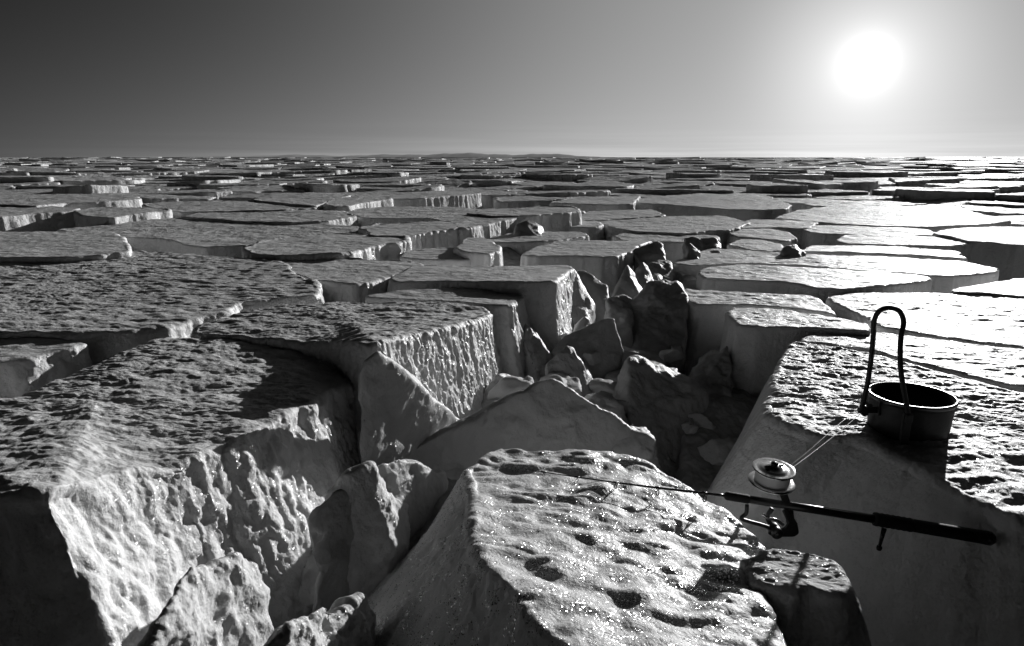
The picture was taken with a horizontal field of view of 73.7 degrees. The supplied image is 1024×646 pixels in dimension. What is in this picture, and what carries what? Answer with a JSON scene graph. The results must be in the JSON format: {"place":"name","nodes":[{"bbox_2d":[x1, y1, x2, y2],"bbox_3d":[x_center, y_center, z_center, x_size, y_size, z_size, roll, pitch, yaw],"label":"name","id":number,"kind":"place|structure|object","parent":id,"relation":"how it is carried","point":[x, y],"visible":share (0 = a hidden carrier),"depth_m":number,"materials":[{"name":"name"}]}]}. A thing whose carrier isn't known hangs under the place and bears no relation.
{"place":"outdoors","nodes":[
{"label":"outdoors","id":0,"kind":"place"},
{"bbox_2d":[147,153,594,156],"bbox_3d":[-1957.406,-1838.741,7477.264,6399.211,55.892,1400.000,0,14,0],"label":"hills","id":1,"kind":"structure","parent":0,"point":[467,155],"depth_m":7417.97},
{"bbox_2d":[0,157,1023,157],"bbox_3d":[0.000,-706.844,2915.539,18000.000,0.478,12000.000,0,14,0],"label":"snow ground","id":2,"kind":"structure","parent":0,"point":[554,157],"depth_m":1832.48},
{"bbox_2d":[0,188,52,193],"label":"ice floe","id":3,"kind":"object","parent":2,"relation":"on","point":[30,191],"visible":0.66,"depth_m":12.97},
{"bbox_2d":[0,176,53,182],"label":"ice floe","id":4,"kind":"object","parent":2,"relation":"on","point":[9,179],"visible":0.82,"depth_m":17.08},
{"bbox_2d":[0,206,80,231],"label":"ice block","id":5,"kind":"structure","parent":2,"relation":"on","point":[32,219],"depth_m":6.54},
{"bbox_2d":[0,337,93,397],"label":"ice slab","id":6,"kind":"structure","parent":2,"relation":"on","point":[28,364],"depth_m":2.16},
{"bbox_2d":[0,231,131,262],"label":"ice slab","id":7,"kind":"structure","parent":2,"relation":"on","point":[45,247],"depth_m":4.31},
{"bbox_2d":[0,194,142,209],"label":"ice block","id":8,"kind":"structure","parent":2,"relation":"on","point":[83,201],"depth_m":8.18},
{"bbox_2d":[53,185,128,193],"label":"ice floe","id":9,"kind":"object","parent":2,"relation":"on","point":[82,189],"visible":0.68,"depth_m":12.23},
{"bbox_2d":[53,179,144,184],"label":"ice floe","id":10,"kind":"object","parent":2,"relation":"on","point":[97,182],"visible":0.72,"depth_m":17.53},
{"bbox_2d":[73,207,172,226],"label":"ice block","id":11,"kind":"structure","parent":2,"relation":"on","point":[101,215],"depth_m":6.46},
{"bbox_2d":[88,193,216,202],"bbox_3d":[-6.256,-2.008,11.893,2.060,0.503,1.241,-5,14,-19],"label":"ice floe","id":12,"kind":"object","parent":2,"relation":"on","point":[150,198],"visible":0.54,"depth_m":11.83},
{"bbox_2d":[0,250,325,364],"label":"ice slab","id":13,"kind":"structure","parent":2,"relation":"on","point":[103,310],"depth_m":2.95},
{"bbox_2d":[121,189,232,199],"bbox_3d":[-6.453,-2.264,12.938,2.193,0.471,1.234,-8,16,-29],"label":"ice floe","id":14,"kind":"object","parent":2,"relation":"on","point":[217,193],"visible":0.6,"depth_m":12.77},
{"bbox_2d":[0,337,360,645],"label":"ice block","id":15,"kind":"structure","parent":2,"relation":"on","point":[137,482],"depth_m":1.43,"materials":[{"name":"ice"}]},
{"bbox_2d":[167,179,240,185],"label":"ice floe","id":16,"kind":"object","parent":2,"relation":"on","point":[188,183],"visible":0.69,"depth_m":16.52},
{"bbox_2d":[137,552,273,645],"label":"ice shard","id":17,"kind":"object","parent":2,"relation":"on","point":[222,601],"visible":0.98,"depth_m":1.16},
{"bbox_2d":[56,217,362,257],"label":"ice slab","id":18,"kind":"structure","parent":2,"relation":"on","point":[199,237],"depth_m":5.41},
{"bbox_2d":[181,175,243,180],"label":"ice floe","id":19,"kind":"object","parent":2,"relation":"on","point":[204,178],"visible":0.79,"depth_m":19.41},
{"bbox_2d":[142,200,316,217],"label":"ice slab","id":20,"kind":"structure","parent":2,"relation":"on","point":[180,208],"depth_m":7.75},
{"bbox_2d":[197,183,286,189],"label":"ice floe","id":21,"kind":"object","parent":2,"relation":"on","point":[207,186],"visible":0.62,"depth_m":15.76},
{"bbox_2d":[222,188,304,194],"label":"ice floe","id":22,"kind":"object","parent":2,"relation":"on","point":[236,191],"visible":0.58,"depth_m":13.80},
{"bbox_2d":[181,210,356,225],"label":"ice slab","id":23,"kind":"structure","parent":2,"relation":"on","point":[301,217],"depth_m":6.54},
{"bbox_2d":[252,193,350,209],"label":"ice slab","id":24,"kind":"structure","parent":2,"relation":"on","point":[317,200],"depth_m":8.80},
{"bbox_2d":[263,592,375,645],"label":"ice shard","id":25,"kind":"object","parent":2,"relation":"on","point":[349,620],"visible":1,"depth_m":1.13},
{"bbox_2d":[241,233,411,260],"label":"ice slab","id":26,"kind":"structure","parent":2,"relation":"on","point":[337,246],"depth_m":4.45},
{"bbox_2d":[294,183,359,192],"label":"ice floe","id":27,"kind":"object","parent":2,"relation":"on","point":[324,187],"visible":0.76,"depth_m":14.47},
{"bbox_2d":[191,301,502,463],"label":"ice block","id":28,"kind":"structure","parent":2,"relation":"on","point":[446,354],"depth_m":2.30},
{"bbox_2d":[282,257,422,302],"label":"ice block","id":29,"kind":"structure","parent":2,"relation":"on","point":[354,279],"depth_m":3.54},
{"bbox_2d":[298,460,410,611],"bbox_3d":[-0.385,0.624,1.655,0.288,0.682,0.263,0,14,0],"label":"ice shard","id":30,"kind":"object","parent":2,"relation":"on","point":[380,543],"visible":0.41,"depth_m":1.53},
{"bbox_2d":[323,196,393,210],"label":"ice block","id":31,"kind":"structure","parent":2,"relation":"on","point":[346,203],"depth_m":8.38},
{"bbox_2d":[333,176,420,183],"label":"ice floe","id":32,"kind":"object","parent":2,"relation":"on","point":[408,180],"visible":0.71,"depth_m":17.42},
{"bbox_2d":[308,459,448,612],"bbox_3d":[-0.304,0.680,1.716,0.115,0.752,0.563,9,17,34],"label":"ice shard","id":33,"kind":"object","parent":2,"relation":"on","point":[419,488],"visible":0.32,"depth_m":1.51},
{"bbox_2d":[351,183,430,187],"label":"ice floe","id":34,"kind":"object","parent":2,"relation":"on","point":[396,185],"visible":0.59,"depth_m":15.66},
{"bbox_2d":[370,184,443,191],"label":"ice floe","id":35,"kind":"object","parent":2,"relation":"on","point":[437,187],"visible":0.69,"depth_m":12.29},
{"bbox_2d":[358,351,459,465],"bbox_3d":[-0.289,0.489,2.084,0.126,0.959,0.568,7,15,28],"label":"ice shard","id":36,"kind":"object","parent":2,"relation":"on","point":[405,414],"visible":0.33,"depth_m":1.86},
{"bbox_2d":[358,221,459,249],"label":"ice block","id":37,"kind":"structure","parent":2,"relation":"on","point":[432,234],"depth_m":5.28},
{"bbox_2d":[344,191,481,208],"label":"ice slab","id":38,"kind":"structure","parent":2,"relation":"on","point":[468,199],"depth_m":10.67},
{"bbox_2d":[345,206,481,226],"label":"ice slab","id":39,"kind":"structure","parent":2,"relation":"on","point":[387,215],"depth_m":7.22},
{"bbox_2d":[408,477,456,550],"bbox_3d":[-0.251,0.698,1.800,0.289,0.489,0.425,0,14,0],"label":"ice shard","id":40,"kind":"object","parent":2,"relation":"on","point":[415,538],"visible":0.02,"depth_m":1.75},
{"bbox_2d":[400,247,470,266],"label":"ice slab","id":41,"kind":"structure","parent":2,"relation":"on","point":[442,256],"depth_m":4.34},
{"bbox_2d":[418,179,472,187],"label":"ice floe","id":42,"kind":"object","parent":2,"relation":"on","point":[455,183],"visible":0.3,"depth_m":17.48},
{"bbox_2d":[365,288,529,378],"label":"ice block","id":43,"kind":"structure","parent":2,"relation":"on","point":[508,311],"depth_m":2.80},
{"bbox_2d":[430,215,517,244],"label":"ice block","id":44,"kind":"structure","parent":2,"relation":"on","point":[476,227],"depth_m":5.93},
{"bbox_2d":[453,237,502,265],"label":"ice block","id":45,"kind":"structure","parent":2,"relation":"on","point":[481,251],"depth_m":4.36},
{"bbox_2d":[387,265,575,353],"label":"ice block","id":46,"kind":"structure","parent":2,"relation":"on","point":[545,292],"depth_m":3.18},
{"bbox_2d":[444,188,526,208],"bbox_3d":[-0.581,-2.326,13.176,1.744,0.494,1.866,0,14,0],"label":"ice floe","id":47,"kind":"object","parent":2,"relation":"on","point":[488,196],"visible":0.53,"depth_m":12.68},
{"bbox_2d":[502,247,520,265],"bbox_3d":[-0.039,-0.344,5.379,0.307,0.523,0.663,0,14,0],"label":"ice lump","id":48,"kind":"object","parent":2,"relation":"on","point":[511,257],"visible":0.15,"depth_m":5.29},
{"bbox_2d":[0,157,1023,174],"bbox_3d":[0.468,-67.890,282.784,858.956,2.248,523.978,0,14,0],"label":"distant ice floes","id":49,"kind":"object","parent":2,"relation":"on","point":[627,165],"visible":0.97,"depth_m":58.25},
{"bbox_2d":[416,378,632,479],"bbox_3d":[0.021,0.659,2.200,1.084,0.976,0.162,-4,14,-17],"label":"ice shard","id":50,"kind":"object","parent":2,"relation":"on","point":[551,414],"visible":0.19,"depth_m":2.09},
{"bbox_2d":[467,206,581,231],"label":"ice block","id":51,"kind":"structure","parent":2,"relation":"on","point":[556,218],"depth_m":6.68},
{"bbox_2d":[493,196,567,208],"bbox_3d":[0.269,-1.973,12.001,1.564,0.464,1.332,-6,15,-22],"label":"ice floe","id":52,"kind":"object","parent":2,"relation":"on","point":[515,202],"visible":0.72,"depth_m":11.38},
{"bbox_2d":[487,231,588,255],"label":"ice slab","id":53,"kind":"structure","parent":2,"relation":"on","point":[520,244],"depth_m":5.67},
{"bbox_2d":[513,221,543,235],"bbox_3d":[0.138,-0.629,6.049,0.322,0.530,0.495,0,14,0],"label":"ice lump","id":54,"kind":"object","parent":53,"relation":"on","point":[528,228],"visible":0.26,"depth_m":6.00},
{"bbox_2d":[523,323,552,381],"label":"ice shard","id":55,"kind":"object","parent":2,"relation":"on","point":[538,356],"visible":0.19,"depth_m":2.80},
{"bbox_2d":[522,173,592,182],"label":"ice floe","id":56,"kind":"object","parent":2,"relation":"on","point":[558,177],"visible":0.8,"depth_m":20.94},
{"bbox_2d":[512,190,609,196],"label":"ice floe","id":57,"kind":"object","parent":2,"relation":"on","point":[569,193],"visible":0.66,"depth_m":12.93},
{"bbox_2d":[545,346,593,396],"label":"ice shard","id":58,"kind":"object","parent":2,"relation":"on","point":[568,360],"visible":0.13,"depth_m":2.66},
{"bbox_2d":[367,449,785,645],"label":"ice block","id":59,"kind":"structure","parent":2,"relation":"on","point":[508,549],"depth_m":1.22,"materials":[{"name":"white"}]},
{"bbox_2d":[526,457,995,550],"bbox_3d":[0.504,0.373,1.454,0.950,0.183,0.095,3,14,14],"label":"fishing rod","id":60,"kind":"object","parent":59,"relation":"on","point":[773,476],"visible":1,"depth_m":1.42,"materials":[{"name":"black paint"}]},
{"bbox_2d":[571,277,595,329],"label":"ice shard","id":61,"kind":"object","parent":2,"relation":"on","point":[583,304],"visible":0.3,"depth_m":3.53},
{"bbox_2d":[520,240,651,296],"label":"ice block","id":62,"kind":"structure","parent":2,"relation":"on","point":[604,262],"depth_m":4.68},
{"bbox_2d":[633,241,665,271],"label":"ice shard","id":63,"kind":"object","parent":62,"relation":"on","point":[647,254],"visible":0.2,"depth_m":4.88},
{"bbox_2d":[569,220,604,239],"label":"ice slab","id":64,"kind":"structure","parent":2,"relation":"on","point":[592,229],"depth_m":6.77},
{"bbox_2d":[551,318,623,378],"bbox_3d":[0.307,0.303,2.982,0.353,0.634,0.282,0,14,0],"label":"ice shard","id":65,"kind":"object","parent":2,"relation":"on","point":[602,336],"visible":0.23,"depth_m":2.94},
{"bbox_2d":[543,184,633,190],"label":"ice floe","id":66,"kind":"object","parent":2,"relation":"on","point":[577,187],"visible":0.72,"depth_m":15.69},
{"bbox_2d":[576,270,608,321],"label":"ice shard","id":67,"kind":"object","parent":2,"relation":"on","point":[597,290],"visible":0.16,"depth_m":3.80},
{"bbox_2d":[550,195,640,211],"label":"ice slab","id":68,"kind":"structure","parent":2,"relation":"on","point":[594,203],"depth_m":9.88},
{"bbox_2d":[584,393,628,424],"bbox_3d":[0.314,0.480,2.520,0.222,0.441,0.331,0,14,0],"label":"ice lump","id":69,"kind":"object","parent":2,"relation":"on","point":[610,405],"visible":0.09,"depth_m":2.44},
{"bbox_2d":[576,175,651,182],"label":"ice floe","id":70,"kind":"object","parent":2,"relation":"on","point":[629,178],"visible":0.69,"depth_m":20.23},
{"bbox_2d":[604,294,634,347],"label":"ice shard","id":71,"kind":"object","parent":2,"relation":"on","point":[618,308],"visible":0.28,"depth_m":3.34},
{"bbox_2d":[582,209,665,221],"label":"ice slab","id":72,"kind":"structure","parent":2,"relation":"on","point":[600,216],"depth_m":8.16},
{"bbox_2d":[611,265,641,298],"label":"ice shard","id":73,"kind":"object","parent":2,"relation":"on","point":[628,285],"visible":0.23,"depth_m":4.03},
{"bbox_2d":[613,423,662,471],"bbox_3d":[0.405,0.619,2.229,0.207,0.578,0.279,0,14,0],"label":"ice lump","id":74,"kind":"object","parent":2,"relation":"on","point":[639,442],"visible":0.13,"depth_m":2.14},
{"bbox_2d":[634,262,653,288],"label":"ice shard","id":75,"kind":"object","parent":2,"relation":"on","point":[643,275],"visible":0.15,"depth_m":4.26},
{"bbox_2d":[631,279,688,373],"bbox_3d":[0.718,0.126,3.497,0.401,0.662,0.772,0,14,0],"label":"ice shard","id":76,"kind":"object","parent":2,"relation":"on","point":[660,310],"visible":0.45,"depth_m":3.35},
{"bbox_2d":[647,260,674,281],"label":"ice shard","id":77,"kind":"object","parent":2,"relation":"on","point":[660,269],"visible":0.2,"depth_m":4.50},
{"bbox_2d":[613,355,708,477],"bbox_3d":[0.505,0.562,2.780,0.546,0.924,0.610,0,14,0],"label":"ice shard","id":78,"kind":"object","parent":2,"relation":"on","point":[663,401],"visible":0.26,"depth_m":2.55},
{"bbox_2d":[612,233,719,266],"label":"ice slab","id":79,"kind":"structure","parent":2,"relation":"on","point":[673,245],"depth_m":5.99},
{"bbox_2d":[634,184,699,188],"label":"ice floe","id":80,"kind":"object","parent":2,"relation":"on","point":[672,186],"visible":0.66,"depth_m":16.17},
{"bbox_2d":[611,188,733,194],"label":"ice floe","id":81,"kind":"object","parent":2,"relation":"on","point":[670,191],"visible":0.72,"depth_m":13.64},
{"bbox_2d":[601,216,750,248],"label":"ice slab","id":82,"kind":"structure","parent":2,"relation":"on","point":[722,227],"depth_m":6.97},
{"bbox_2d":[666,172,720,178],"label":"ice floe","id":83,"kind":"object","parent":2,"relation":"on","point":[687,175],"visible":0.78,"depth_m":22.28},
{"bbox_2d":[688,346,733,399],"bbox_3d":[0.802,0.384,2.957,0.286,0.583,0.607,0,14,0],"label":"ice lump","id":84,"kind":"object","parent":2,"relation":"on","point":[711,372],"visible":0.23,"depth_m":2.82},
{"bbox_2d":[635,193,791,220],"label":"ice slab","id":85,"kind":"structure","parent":2,"relation":"on","point":[743,206],"depth_m":9.97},
{"bbox_2d":[675,388,757,497],"bbox_3d":[0.796,0.585,2.679,0.514,0.550,0.789,0,14,0],"label":"ice lump","id":86,"kind":"object","parent":2,"relation":"on","point":[727,416],"visible":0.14,"depth_m":2.54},
{"bbox_2d":[697,437,735,464],"bbox_3d":[0.750,0.466,2.416,0.172,0.109,0.137,0,14,0],"label":"ice chunk","id":87,"kind":"object","parent":86,"relation":"on","point":[714,451],"visible":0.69,"depth_m":2.39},
{"bbox_2d":[727,239,783,252],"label":"ice block","id":88,"kind":"structure","parent":2,"relation":"on","point":[754,245],"depth_m":5.56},
{"bbox_2d":[684,289,835,375],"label":"ice block","id":89,"kind":"structure","parent":2,"relation":"on","point":[708,309],"depth_m":3.38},
{"bbox_2d":[726,228,797,248],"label":"ice slab","id":90,"kind":"structure","parent":2,"relation":"on","point":[784,238],"depth_m":6.29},
{"bbox_2d":[745,183,807,193],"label":"ice floe","id":91,"kind":"object","parent":2,"relation":"on","point":[774,188],"visible":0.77,"depth_m":14.24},
{"bbox_2d":[741,219,818,248],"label":"ice slab","id":92,"kind":"structure","parent":2,"relation":"on","point":[795,228],"depth_m":7.21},
{"bbox_2d":[749,174,833,181],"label":"ice floe","id":93,"kind":"object","parent":2,"relation":"on","point":[760,177],"visible":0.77,"depth_m":19.80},
{"bbox_2d":[719,308,870,398],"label":"ice block","id":94,"kind":"structure","parent":2,"relation":"on","point":[757,341],"depth_m":2.86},
{"bbox_2d":[739,549,870,645],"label":"ice block","id":95,"kind":"structure","parent":2,"relation":"on","point":[812,599],"depth_m":1.15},
{"bbox_2d":[772,178,843,189],"bbox_3d":[6.954,-3.160,16.196,1.310,0.514,1.828,13,19,42],"label":"ice floe","id":96,"kind":"object","parent":2,"relation":"on","point":[812,184],"visible":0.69,"depth_m":15.72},
{"bbox_2d":[773,197,846,211],"bbox_3d":[5.273,-2.046,12.532,1.679,0.471,1.754,-5,15,-21],"label":"ice floe","id":97,"kind":"object","parent":2,"relation":"on","point":[796,203],"visible":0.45,"depth_m":12.04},
{"bbox_2d":[696,264,931,303],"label":"ice slab","id":98,"kind":"structure","parent":2,"relation":"on","point":[822,284],"depth_m":3.92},
{"bbox_2d":[673,248,998,293],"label":"ice slab","id":99,"kind":"structure","parent":2,"relation":"on","point":[946,277],"depth_m":4.61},
{"bbox_2d":[682,236,720,257],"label":"ice shard","id":100,"kind":"object","parent":99,"relation":"on","point":[700,244],"visible":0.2,"depth_m":5.52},
{"bbox_2d":[807,189,868,196],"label":"ice floe","id":101,"kind":"object","parent":2,"relation":"on","point":[826,192],"visible":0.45,"depth_m":14.11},
{"bbox_2d":[822,179,878,190],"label":"ice floe","id":102,"kind":"object","parent":2,"relation":"on","point":[863,184],"visible":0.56,"depth_m":16.49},
{"bbox_2d":[812,195,903,201],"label":"ice floe","id":103,"kind":"object","parent":2,"relation":"on","point":[873,198],"visible":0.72,"depth_m":12.96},
{"bbox_2d":[704,342,1023,645],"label":"ice block","id":104,"kind":"structure","parent":2,"relation":"on","point":[914,589],"depth_m":1.65,"materials":[{"name":"ice"}]},
{"bbox_2d":[857,305,958,444],"bbox_3d":[1.038,0.118,1.761,0.209,0.352,0.244,11,18,39],"label":"bucket","id":105,"kind":"object","parent":104,"relation":"on","point":[902,411],"visible":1,"depth_m":1.73,"materials":[{"name":"grey"}]},
{"bbox_2d":[801,200,927,209],"bbox_3d":[5.759,-1.743,11.289,2.246,0.464,1.266,-9,16,-33],"label":"ice floe","id":106,"kind":"object","parent":2,"relation":"on","point":[805,206],"visible":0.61,"depth_m":11.25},
{"bbox_2d":[825,170,907,177],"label":"ice floe","id":107,"kind":"object","parent":2,"relation":"on","point":[862,174],"visible":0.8,"depth_m":25.94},
{"bbox_2d":[800,225,934,249],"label":"ice slab","id":108,"kind":"structure","parent":2,"relation":"on","point":[829,235],"depth_m":6.70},
{"bbox_2d":[803,245,967,261],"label":"ice slab","id":109,"kind":"structure","parent":2,"relation":"on","point":[892,251],"depth_m":5.21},
{"bbox_2d":[775,206,1010,231],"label":"ice slab","id":110,"kind":"structure","parent":2,"relation":"on","point":[934,219],"depth_m":8.15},
{"bbox_2d":[836,234,971,261],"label":"ice slab","id":111,"kind":"structure","parent":2,"relation":"on","point":[934,243],"depth_m":5.78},
{"bbox_2d":[800,332,1023,392],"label":"ice slab","id":112,"kind":"structure","parent":2,"relation":"on","point":[1000,367],"depth_m":2.49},
{"bbox_2d":[888,177,959,186],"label":"ice floe","id":113,"kind":"object","parent":2,"relation":"on","point":[907,182],"visible":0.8,"depth_m":18.82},
{"bbox_2d":[825,292,1023,348],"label":"ice slab","id":114,"kind":"structure","parent":2,"relation":"on","point":[986,320],"depth_m":3.13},
{"bbox_2d":[894,188,995,201],"bbox_3d":[8.499,-2.311,13.036,1.933,0.462,1.540,0,14,0],"label":"ice floe","id":115,"kind":"object","parent":2,"relation":"on","point":[938,194],"visible":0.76,"depth_m":12.71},
{"bbox_2d":[924,183,1023,192],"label":"ice floe","id":116,"kind":"object","parent":2,"relation":"on","point":[1009,188],"visible":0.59,"depth_m":16.24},
{"bbox_2d":[932,227,1023,280],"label":"ice slab","id":117,"kind":"structure","parent":2,"relation":"on","point":[1001,249],"depth_m":5.65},
{"bbox_2d":[949,278,1023,298],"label":"ice slab","id":118,"kind":"structure","parent":2,"relation":"on","point":[1011,288],"depth_m":3.66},
{"bbox_2d":[956,205,1023,215],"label":"ice floe","id":119,"kind":"object","parent":2,"relation":"on","point":[999,211],"visible":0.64,"depth_m":10.32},
{"bbox_2d":[965,200,1023,207],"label":"ice floe","id":120,"kind":"object","parent":2,"relation":"on","point":[1000,203],"visible":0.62,"depth_m":11.16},
{"bbox_2d":[0,0,1023,156],"label":"sky","id":121,"kind":"structure","parent":0,"point":[79,78],"materials":[{"name":"grey"}]},
{"bbox_2d":[589,378,616,393],"bbox_3d":[0.363,0.275,2.709,0.147,0.120,0.159,0,14,0],"label":"ice chunk","id":122,"kind":"object","parent":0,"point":[596,385],"visible":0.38,"depth_m":2.65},
{"bbox_3d":[0.015,0.243,2.520,0.110,0.048,0.135,0,14,0],"label":"ice chunk","id":123,"kind":"object","parent":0,"visible":0},
{"bbox_3d":[0.018,0.246,2.461,0.101,0.083,0.116,0,14,0],"label":"ice chunk","id":124,"kind":"object","parent":123,"relation":"on","visible":0},
{"bbox_2d":[487,376,531,400],"bbox_3d":[0.004,0.243,2.422,0.174,0.113,0.089,-6,15,-23],"label":"ice chunk","id":125,"kind":"object","parent":124,"relation":"on","point":[504,386],"visible":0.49,"depth_m":2.39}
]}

